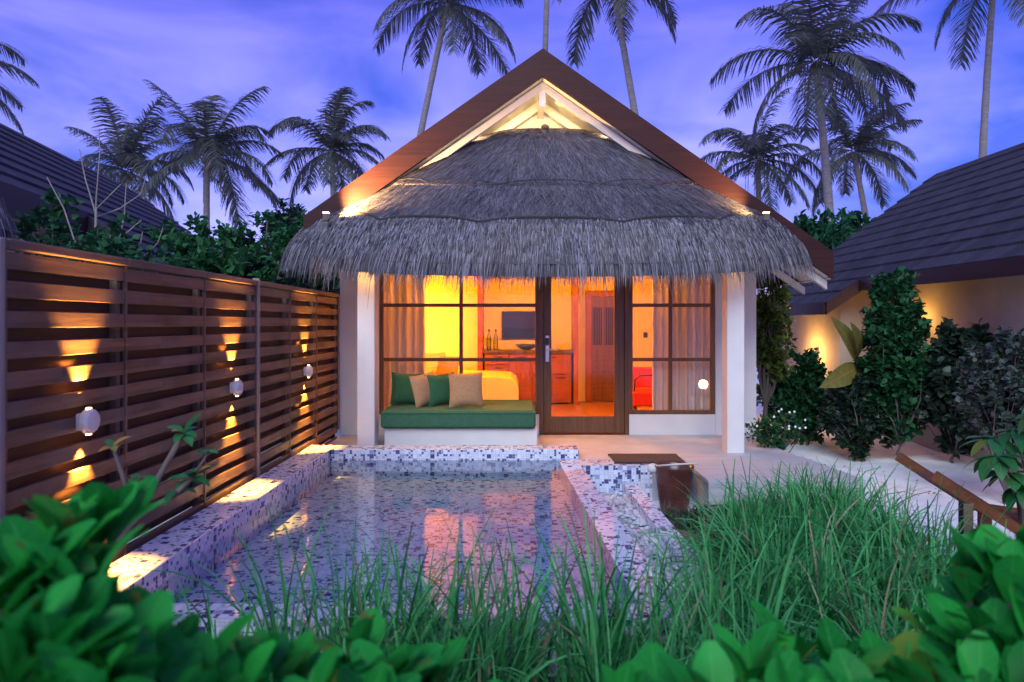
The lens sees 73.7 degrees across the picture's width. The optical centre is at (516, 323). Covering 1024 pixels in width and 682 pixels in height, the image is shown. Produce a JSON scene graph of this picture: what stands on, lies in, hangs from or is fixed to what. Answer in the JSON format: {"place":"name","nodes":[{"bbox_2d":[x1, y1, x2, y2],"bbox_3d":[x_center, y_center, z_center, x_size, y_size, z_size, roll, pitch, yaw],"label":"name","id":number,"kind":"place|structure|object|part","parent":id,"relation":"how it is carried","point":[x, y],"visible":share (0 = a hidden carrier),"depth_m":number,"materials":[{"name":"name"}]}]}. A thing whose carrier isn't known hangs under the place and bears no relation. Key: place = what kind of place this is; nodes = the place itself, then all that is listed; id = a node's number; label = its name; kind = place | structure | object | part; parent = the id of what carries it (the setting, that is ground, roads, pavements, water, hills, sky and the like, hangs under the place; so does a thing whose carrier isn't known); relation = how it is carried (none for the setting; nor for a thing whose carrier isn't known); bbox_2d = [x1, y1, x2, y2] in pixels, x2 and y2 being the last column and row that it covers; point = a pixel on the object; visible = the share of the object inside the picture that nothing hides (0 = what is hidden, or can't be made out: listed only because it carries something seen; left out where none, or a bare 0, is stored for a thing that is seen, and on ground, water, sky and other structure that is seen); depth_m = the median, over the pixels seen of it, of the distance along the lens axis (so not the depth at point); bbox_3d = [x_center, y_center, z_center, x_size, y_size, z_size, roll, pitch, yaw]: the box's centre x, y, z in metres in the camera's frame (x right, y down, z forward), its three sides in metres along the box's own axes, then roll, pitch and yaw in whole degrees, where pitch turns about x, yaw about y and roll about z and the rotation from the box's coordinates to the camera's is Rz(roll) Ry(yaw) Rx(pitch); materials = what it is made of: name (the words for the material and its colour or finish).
{"place":"outdoors","nodes":[
{"label":"outdoors","id":0,"kind":"place"},
{"bbox_2d":[143,493,874,681],"bbox_3d":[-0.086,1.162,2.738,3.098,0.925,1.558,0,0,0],"label":"grass","id":1,"kind":"structure","parent":0,"point":[594,649],"depth_m":2.75,"materials":[{"name":"green plant"}]},
{"bbox_2d":[0,476,265,681],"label":"leafy shrub","id":2,"kind":"object","parent":1,"relation":"on","point":[70,611],"visible":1,"depth_m":0.96,"materials":[{"name":"green plant"}]},
{"bbox_2d":[98,412,217,541],"bbox_3d":[-1.377,0.988,2.552,0.540,1.309,0.161,0,0,0],"label":"frangipani sapling","id":3,"kind":"object","parent":1,"relation":"on","point":[187,433],"visible":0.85,"depth_m":2.54,"materials":[{"name":"green plant"}]},
{"bbox_2d":[0,237,339,562],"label":"wood fence","id":4,"kind":"object","parent":1,"relation":"on","point":[144,359],"visible":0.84,"depth_m":4.03,"materials":[{"name":"brown wood"}]},
{"bbox_2d":[76,407,99,434],"bbox_3d":[-2.090,0.475,3.330,0.076,0.132,0.124,0,0,0],"label":"fence lamp","id":5,"kind":"object","parent":4,"relation":"attached to","point":[88,421],"visible":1,"depth_m":3.30,"materials":[{"name":"white"}]},
{"bbox_2d":[230,379,242,396],"bbox_3d":[-2.090,0.475,5.100,0.076,0.132,0.124,0,0,0],"label":"fence lamp","id":6,"kind":"object","parent":4,"relation":"attached to","point":[236,387],"visible":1,"depth_m":5.07,"materials":[{"name":"white"}]},
{"bbox_2d":[304,365,312,377],"bbox_3d":[-2.090,0.475,6.860,0.076,0.132,0.124,0,0,0],"label":"fence lamp","id":7,"kind":"object","parent":4,"relation":"attached to","point":[308,371],"visible":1,"depth_m":6.83,"materials":[{"name":"white"}]},
{"bbox_2d":[200,608,466,681],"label":"leafy shrub","id":8,"kind":"object","parent":1,"relation":"on","point":[281,656],"visible":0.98,"depth_m":1.17,"materials":[{"name":"green plant"}]},
{"bbox_2d":[489,661,648,681],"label":"leafy shrub","id":9,"kind":"object","parent":1,"relation":"on","point":[624,672],"visible":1,"depth_m":1.12,"materials":[{"name":"green plant"}]},
{"bbox_2d":[659,498,783,534],"bbox_3d":[1.785,1.542,5.502,1.413,0.196,0.814,0,0,0],"label":"spiky ground cover","id":10,"kind":"object","parent":1,"relation":"on","point":[690,512],"visible":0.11,"depth_m":5.57,"materials":[{"name":"green plant"}]},
{"bbox_2d":[629,600,971,681],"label":"leafy shrub","id":11,"kind":"object","parent":1,"relation":"on","point":[772,650],"visible":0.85,"depth_m":1.28,"materials":[{"name":"green plant"}]},
{"bbox_2d":[892,521,1023,681],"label":"leafy shrub","id":12,"kind":"object","parent":1,"relation":"on","point":[975,618],"visible":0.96,"depth_m":1.36,"materials":[{"name":"green plant"}]},
{"bbox_2d":[0,0,1023,294],"label":"sky","id":13,"kind":"structure","parent":0,"point":[78,52],"materials":[{"name":"blue"}]},
{"bbox_2d":[127,367,1016,554],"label":"ground","id":14,"kind":"structure","parent":0,"point":[827,452],"depth_m":7.67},
{"bbox_2d":[0,42,40,134],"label":"palm tree","id":15,"kind":"object","parent":14,"relation":"on","point":[9,67],"visible":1,"depth_m":25.49,"materials":[{"name":"green plant"}]},
{"bbox_2d":[14,188,84,258],"bbox_3d":[-3.828,0.313,5.610,0.558,2.858,0.545,0,0,0],"label":"shrub","id":16,"kind":"object","parent":14,"relation":"on","point":[58,227],"visible":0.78,"depth_m":5.59,"materials":[{"name":"green plant"}]},
{"bbox_2d":[0,123,196,277],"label":"neighbour villa","id":17,"kind":"object","parent":14,"relation":"on","point":[28,166],"visible":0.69,"depth_m":8.31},
{"bbox_2d":[47,131,162,270],"bbox_3d":[-3.253,0.094,5.400,0.924,3.294,0.018,0,0,0],"label":"bare shrub","id":18,"kind":"object","parent":14,"relation":"on","point":[95,208],"visible":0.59,"depth_m":5.40,"materials":[{"name":"plant"}]},
{"bbox_2d":[60,212,174,271],"bbox_3d":[-3.062,0.448,5.216,0.718,2.584,0.567,0,0,19],"label":"shrub","id":19,"kind":"object","parent":14,"relation":"on","point":[123,245],"visible":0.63,"depth_m":5.11,"materials":[{"name":"green plant"}]},
{"bbox_2d":[63,96,193,219],"bbox_3d":[-16.521,-3.926,28.978,5.592,11.350,4.908,0,0,15],"label":"palm tree","id":20,"kind":"object","parent":14,"relation":"on","point":[126,148],"visible":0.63,"depth_m":28.50,"materials":[{"name":"green plant"}]},
{"bbox_2d":[123,212,194,269],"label":"tree","id":21,"kind":"object","parent":14,"relation":"on","point":[181,247],"visible":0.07,"depth_m":9.47,"materials":[{"name":"green plant"}]},
{"bbox_2d":[137,79,287,236],"bbox_3d":[-12.014,-3.954,27.103,5.873,11.432,6.186,0,0,0],"label":"palm tree","id":22,"kind":"object","parent":14,"relation":"on","point":[212,150],"visible":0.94,"depth_m":26.64,"materials":[{"name":"green plant"}]},
{"bbox_2d":[140,235,284,289],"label":"tree","id":23,"kind":"object","parent":14,"relation":"on","point":[230,260],"visible":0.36,"depth_m":8.33,"materials":[{"name":"green plant"}]},
{"bbox_2d":[161,211,263,260],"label":"tree","id":24,"kind":"object","parent":14,"relation":"on","point":[201,229],"visible":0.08,"depth_m":10.79,"materials":[{"name":"green plant"}]},
{"bbox_2d":[203,209,298,276],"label":"tree","id":25,"kind":"object","parent":14,"relation":"on","point":[265,241],"visible":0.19,"depth_m":11.31,"materials":[{"name":"green plant"}]},
{"bbox_2d":[259,197,309,285],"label":"tree","id":26,"kind":"object","parent":14,"relation":"on","point":[290,219],"visible":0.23,"depth_m":14.18,"materials":[{"name":"green plant"}]},
{"bbox_2d":[242,256,339,437],"bbox_3d":[-3.213,0.390,9.143,1.741,2.714,1.439,0,0,0],"label":"tree","id":27,"kind":"object","parent":14,"relation":"on","point":[293,280],"visible":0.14,"depth_m":9.12,"materials":[{"name":"green plant"}]},
{"bbox_2d":[268,207,339,412],"bbox_3d":[-2.957,-0.048,10.566,1.606,3.577,1.516,0,0,0],"label":"tree","id":28,"kind":"object","parent":14,"relation":"on","point":[285,237],"visible":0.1,"depth_m":10.20,"materials":[{"name":"green plant"}]},
{"bbox_2d":[265,86,390,206],"bbox_3d":[-8.025,-4.211,29.040,5.205,11.903,5.526,0,0,-13],"label":"palm tree","id":29,"kind":"object","parent":14,"relation":"on","point":[338,138],"visible":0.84,"depth_m":28.64,"materials":[{"name":"green plant"}]},
{"bbox_2d":[109,445,729,676],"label":"swimming pool","id":30,"kind":"structure","parent":14,"relation":"in","point":[399,489],"depth_m":4.91,"materials":[{"name":"tile"}]},
{"bbox_2d":[601,492,703,630],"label":"pebbles","id":31,"kind":"object","parent":30,"relation":"on","point":[627,510],"visible":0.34,"depth_m":5.22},
{"bbox_2d":[372,0,523,135],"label":"palm tree","id":32,"kind":"object","parent":14,"relation":"on","point":[445,11],"visible":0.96,"depth_m":27.32,"materials":[{"name":"green plant"}]},
{"bbox_2d":[542,0,548,50],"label":"palm tree","id":33,"kind":"object","parent":14,"relation":"on","point":[545,24],"visible":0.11,"depth_m":29.89,"materials":[{"name":"grey plant"}]},
{"bbox_2d":[276,48,833,452],"bbox_3d":[0.372,-0.632,9.691,6.215,4.745,6.517,0,0,0],"label":"villa","id":34,"kind":"object","parent":14,"relation":"on","point":[538,181],"visible":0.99,"depth_m":7.36,"materials":[{"name":"grey plant"}]},
{"bbox_2d":[322,212,328,220],"bbox_3d":[-1.980,-1.117,7.100,0.060,0.094,0.050,0,0,0],"label":"gable uplight","id":35,"kind":"object","parent":34,"relation":"attached to","point":[325,216],"visible":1,"depth_m":7.08,"materials":[{"name":"grey metal"}]},
{"bbox_2d":[384,273,425,409],"bbox_3d":[-1.395,0.079,8.625,0.630,2.442,0.314,0,0,0],"label":"curtain","id":36,"kind":"object","parent":34,"relation":"hanging from","point":[404,333],"visible":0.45,"depth_m":8.52,"materials":[{"name":"grey fabric"}]},
{"bbox_2d":[379,273,538,413],"bbox_3d":[-0.691,0.089,8.303,1.933,2.008,0.065,0,0,0],"label":"window","id":37,"kind":"structure","parent":34,"relation":"in","point":[381,294],"depth_m":8.28,"materials":[{"name":"brown wood"}]},
{"bbox_2d":[434,370,518,399],"bbox_3d":[-0.958,1.018,10.470,1.985,0.525,1.500,0,0,0],"label":"bed","id":38,"kind":"object","parent":34,"relation":"on","point":[500,385],"visible":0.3,"depth_m":9.72,"materials":[{"name":"fabric"}]},
{"bbox_2d":[425,352,445,373],"bbox_3d":[-1.250,0.610,10.300,0.420,0.369,0.250,0,0,-17],"label":"pillow","id":39,"kind":"object","parent":38,"relation":"on","point":[430,366],"visible":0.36,"depth_m":10.22,"materials":[{"name":"fabric"}]},
{"bbox_2d":[435,356,458,374],"bbox_3d":[-1.020,0.640,10.200,0.360,0.307,0.237,0,0,11],"label":"pillow","id":40,"kind":"object","parent":38,"relation":"on","point":[444,367],"visible":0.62,"depth_m":10.12,"materials":[{"name":"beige fabric"}]},
{"bbox_2d":[502,311,534,337],"bbox_3d":[0.080,0.015,11.607,0.652,0.464,0.066,0,0,0],"label":"television","id":41,"kind":"object","parent":34,"relation":"attached to","point":[518,324],"visible":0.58,"depth_m":11.57,"materials":[{"name":"plastic"}]},
{"bbox_2d":[483,349,572,402],"bbox_3d":[0.189,0.858,11.390,1.470,0.865,0.460,0,0,0],"label":"minibar cabinet","id":42,"kind":"object","parent":34,"relation":"on","point":[523,372],"visible":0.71,"depth_m":11.18,"materials":[{"name":"wood"}]},
{"bbox_2d":[493,329,497,349],"bbox_3d":[-0.339,0.257,11.300,0.076,0.335,0.076,0,0,0],"label":"bottle","id":43,"kind":"object","parent":42,"relation":"on","point":[497,340],"visible":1,"depth_m":11.31,"materials":[{"name":"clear glass"}]},
{"bbox_3d":[-0.308,0.960,11.181,0.364,0.560,0.033,0,0,0],"label":"cabinet door","id":44,"kind":"part","parent":42,"relation":"part of","materials":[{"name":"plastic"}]},
{"bbox_3d":[-0.308,0.580,11.181,0.364,0.160,0.033,0,0,0],"label":"cabinet door","id":45,"kind":"part","parent":42,"relation":"part of","materials":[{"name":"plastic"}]},
{"bbox_3d":[0.070,0.870,11.181,0.336,0.740,0.033,0,0,0],"label":"cabinet door","id":46,"kind":"part","parent":42,"relation":"part of","materials":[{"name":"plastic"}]},
{"bbox_2d":[515,344,534,349],"bbox_3d":[0.170,0.381,11.300,0.380,0.085,0.380,0,0,0],"label":"bowl","id":47,"kind":"object","parent":42,"relation":"on","point":[526,346],"visible":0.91,"depth_m":11.20,"materials":[{"name":"ceramic"}]},
{"bbox_3d":[0.413,1.040,11.181,0.294,0.400,0.033,0,0,0],"label":"cabinet door","id":48,"kind":"part","parent":42,"relation":"part of","materials":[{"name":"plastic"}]},
{"bbox_3d":[0.567,0.660,11.181,0.602,0.320,0.033,0,0,0],"label":"cabinet door","id":49,"kind":"part","parent":42,"relation":"part of","materials":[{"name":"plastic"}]},
{"bbox_3d":[0.728,1.040,11.181,0.280,0.400,0.033,0,0,0],"label":"cabinet door","id":50,"kind":"part","parent":42,"relation":"part of","materials":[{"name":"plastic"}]},
{"bbox_2d":[478,276,577,403],"bbox_3d":[0.191,0.200,11.420,1.653,2.240,0.440,0,0,0],"label":"alcove frame","id":51,"kind":"object","parent":34,"relation":"on","point":[574,346],"visible":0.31,"depth_m":11.20,"materials":[{"name":"wood"}]},
{"bbox_2d":[543,276,623,432],"bbox_3d":[0.820,0.240,8.265,0.984,2.170,0.130,0,0,0],"label":"door","id":52,"kind":"structure","parent":34,"relation":"in","point":[551,424],"depth_m":8.28,"materials":[{"name":"brown wood"}]},
{"bbox_2d":[633,367,651,409],"bbox_3d":[1.865,0.970,9.555,0.570,0.700,0.610,0,0,0],"label":"armchair","id":53,"kind":"object","parent":34,"relation":"on","point":[642,386],"visible":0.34,"depth_m":9.58,"materials":[{"name":"red fabric"}]},
{"bbox_2d":[629,274,714,413],"bbox_3d":[1.887,0.089,8.303,1.041,2.008,0.065,0,0,0],"label":"window","id":54,"kind":"structure","parent":34,"relation":"in","point":[712,289],"depth_m":8.27,"materials":[{"name":"brown wood"}]},
{"bbox_2d":[652,274,709,409],"bbox_3d":[2.070,0.079,8.624,0.860,2.442,0.315,0,0,0],"label":"curtain","id":55,"kind":"object","parent":34,"relation":"hanging from","point":[690,339],"visible":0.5,"depth_m":8.52,"materials":[{"name":"grey fabric"}]},
{"bbox_2d":[763,212,769,220],"bbox_3d":[2.600,-1.117,7.100,0.060,0.094,0.050,0,0,0],"label":"gable uplight","id":56,"kind":"object","parent":34,"relation":"attached to","point":[766,216],"visible":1,"depth_m":7.08,"materials":[{"name":"metal"}]},
{"bbox_2d":[327,435,798,500],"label":"terrace","id":57,"kind":"structure","parent":14,"relation":"on","point":[596,446],"depth_m":7.53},
{"bbox_2d":[381,400,536,444],"bbox_3d":[-0.603,1.143,7.708,1.655,0.455,1.073,0,0,0],"label":"daybed","id":58,"kind":"object","parent":57,"relation":"on","point":[501,422],"visible":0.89,"depth_m":7.24,"materials":[{"name":"green fabric"}]},
{"bbox_2d":[390,372,423,404],"bbox_3d":[-1.240,0.736,7.750,0.361,0.382,0.217,0,0,0],"label":"cushion","id":59,"kind":"object","parent":58,"relation":"on","point":[401,393],"visible":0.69,"depth_m":7.67,"materials":[{"name":"green fabric"}]},
{"bbox_2d":[409,371,433,406],"bbox_3d":[-1.019,0.733,7.620,0.169,0.403,0.409,0,0,39],"label":"cushion","id":60,"kind":"object","parent":58,"relation":"on","point":[420,389],"visible":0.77,"depth_m":7.51,"materials":[{"name":"beige fabric"}]},
{"bbox_2d":[424,372,453,406],"bbox_3d":[-0.845,0.739,7.680,0.386,0.380,0.178,0,0,-33],"label":"cushion","id":61,"kind":"object","parent":58,"relation":"on","point":[439,386],"visible":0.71,"depth_m":7.60,"materials":[{"name":"green fabric"}]},
{"bbox_2d":[448,372,483,406],"bbox_3d":[-0.557,0.727,7.550,0.402,0.384,0.186,0,0,0],"label":"cushion","id":62,"kind":"object","parent":58,"relation":"on","point":[465,389],"visible":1,"depth_m":7.49,"materials":[{"name":"beige fabric"}]},
{"bbox_2d":[608,454,687,463],"bbox_3d":[1.280,1.325,6.710,0.700,0.025,0.442,0,0,0],"label":"door mat","id":63,"kind":"object","parent":57,"relation":"on","point":[635,458],"depth_m":6.66,"materials":[{"name":"fabric"}]},
{"bbox_2d":[552,0,679,114],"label":"palm tree","id":64,"kind":"object","parent":14,"relation":"on","point":[618,13],"visible":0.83,"depth_m":24.96,"materials":[{"name":"green plant"}]},
{"bbox_2d":[655,461,694,512],"bbox_3d":[1.410,1.464,6.100,0.356,0.412,0.356,0,0,0],"label":"water pot","id":65,"kind":"object","parent":14,"relation":"on","point":[683,474],"visible":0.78,"depth_m":5.98,"materials":[{"name":"brown ceramic"}]},
{"bbox_2d":[647,462,697,473],"bbox_3d":[1.370,1.273,6.030,0.444,0.133,0.103,0,0,32],"label":"ladle","id":66,"kind":"object","parent":65,"relation":"on","point":[651,467],"visible":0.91,"depth_m":6.07,"materials":[{"name":"silver metal"}]},
{"bbox_2d":[699,87,821,297],"bbox_3d":[10.584,-4.323,30.112,5.685,12.127,5.887,0,0,-36],"label":"palm tree","id":67,"kind":"object","parent":14,"relation":"on","point":[759,165],"visible":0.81,"depth_m":29.65,"materials":[{"name":"green plant"}]},
{"bbox_2d":[680,457,865,510],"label":"deck","id":68,"kind":"structure","parent":14,"relation":"on","point":[707,470],"depth_m":6.15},
{"bbox_2d":[744,408,806,451],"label":"flowering shrub","id":69,"kind":"object","parent":14,"relation":"on","point":[767,431],"visible":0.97,"depth_m":7.48,"materials":[{"name":"green plant"}]},
{"bbox_2d":[756,292,796,424],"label":"tree","id":70,"kind":"object","parent":14,"relation":"on","point":[758,390],"visible":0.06,"depth_m":10.83,"materials":[{"name":"green plant"}]},
{"bbox_2d":[756,273,797,416],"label":"tree","id":71,"kind":"object","parent":14,"relation":"on","point":[770,326],"visible":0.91,"depth_m":9.19,"materials":[{"name":"green plant"}]},
{"bbox_2d":[761,346,834,444],"bbox_3d":[4.050,0.996,9.425,1.274,1.387,1.070,0,0,0],"label":"shrub","id":72,"kind":"object","parent":14,"relation":"on","point":[801,394],"visible":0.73,"depth_m":9.24,"materials":[{"name":"green plant"}]},
{"bbox_2d":[709,0,922,220],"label":"palm tree","id":73,"kind":"object","parent":14,"relation":"on","point":[808,40],"visible":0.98,"depth_m":21.85,"materials":[{"name":"green plant"}]},
{"bbox_2d":[793,207,856,250],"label":"tree","id":74,"kind":"object","parent":14,"relation":"on","point":[823,230],"visible":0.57,"depth_m":16.71,"materials":[{"name":"green plant"}]},
{"bbox_2d":[819,317,881,387],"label":"banana plant","id":75,"kind":"object","parent":14,"relation":"on","point":[843,375],"visible":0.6,"depth_m":8.36,"materials":[{"name":"green plant"}]},
{"bbox_2d":[784,94,922,223],"bbox_3d":[14.938,-4.189,29.909,5.407,11.903,5.958,0,0,0],"label":"palm tree","id":76,"kind":"object","parent":14,"relation":"on","point":[867,140],"visible":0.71,"depth_m":29.82,"materials":[{"name":"green plant"}]},
{"bbox_2d":[835,210,875,246],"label":"tree","id":77,"kind":"object","parent":14,"relation":"on","point":[857,220],"visible":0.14,"depth_m":17.54,"materials":[{"name":"green plant"}]},
{"bbox_2d":[816,357,895,460],"bbox_3d":[4.285,1.065,8.508,1.035,1.299,0.730,0,0,0],"label":"shrub","id":78,"kind":"object","parent":14,"relation":"on","point":[853,415],"visible":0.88,"depth_m":8.40,"materials":[{"name":"green plant"}]},
{"bbox_2d":[765,142,1023,474],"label":"neighbour villa","id":79,"kind":"object","parent":14,"relation":"on","point":[953,238],"visible":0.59,"depth_m":9.61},
{"bbox_2d":[857,266,933,455],"bbox_3d":[4.614,0.486,8.424,0.872,2.390,1.019,0,0,0],"label":"shrub","id":80,"kind":"object","parent":14,"relation":"on","point":[897,329],"visible":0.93,"depth_m":8.20,"materials":[{"name":"green plant"}]},
{"bbox_2d":[823,452,1010,531],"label":"leaf litter","id":81,"kind":"object","parent":14,"relation":"on","point":[915,480],"visible":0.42,"depth_m":7.48,"materials":[{"name":"brown plant"}]},
{"bbox_2d":[872,0,1023,158],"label":"palm tree","id":82,"kind":"object","parent":14,"relation":"on","point":[983,138],"visible":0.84,"depth_m":27.20,"materials":[{"name":"green plant"}]},
{"bbox_2d":[909,316,996,462],"bbox_3d":[5.204,0.790,7.988,1.146,1.780,0.937,0,0,0],"label":"shrub","id":83,"kind":"object","parent":14,"relation":"on","point":[939,383],"visible":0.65,"depth_m":7.90,"materials":[{"name":"green plant"}]},
{"bbox_2d":[895,452,1023,536],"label":"sun lounger","id":84,"kind":"object","parent":14,"relation":"on","point":[951,488],"visible":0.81,"depth_m":4.20,"materials":[{"name":"wood"}]},
{"bbox_2d":[950,325,1023,503],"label":"shrub","id":85,"kind":"object","parent":14,"relation":"on","point":[993,401],"visible":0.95,"depth_m":6.24,"materials":[{"name":"green plant"}]},
{"bbox_2d":[960,409,1023,524],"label":"broad leaf plant","id":86,"kind":"object","parent":14,"relation":"on","point":[999,463],"visible":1,"depth_m":4.02,"materials":[{"name":"green plant"}]},
{"bbox_2d":[585,290,613,400],"bbox_3d":[1.478,0.371,11.609,0.597,1.878,0.078,0,0,0],"label":"interior door","id":87,"kind":"structure","parent":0,"point":[599,347],"depth_m":11.58,"materials":[{"name":"wood"}]},
{"bbox_2d":[590,452,1015,681],"bbox_3d":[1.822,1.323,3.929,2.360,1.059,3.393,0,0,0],"label":"grass","id":88,"kind":"structure","parent":0,"point":[854,522],"depth_m":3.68,"materials":[{"name":"green plant"}]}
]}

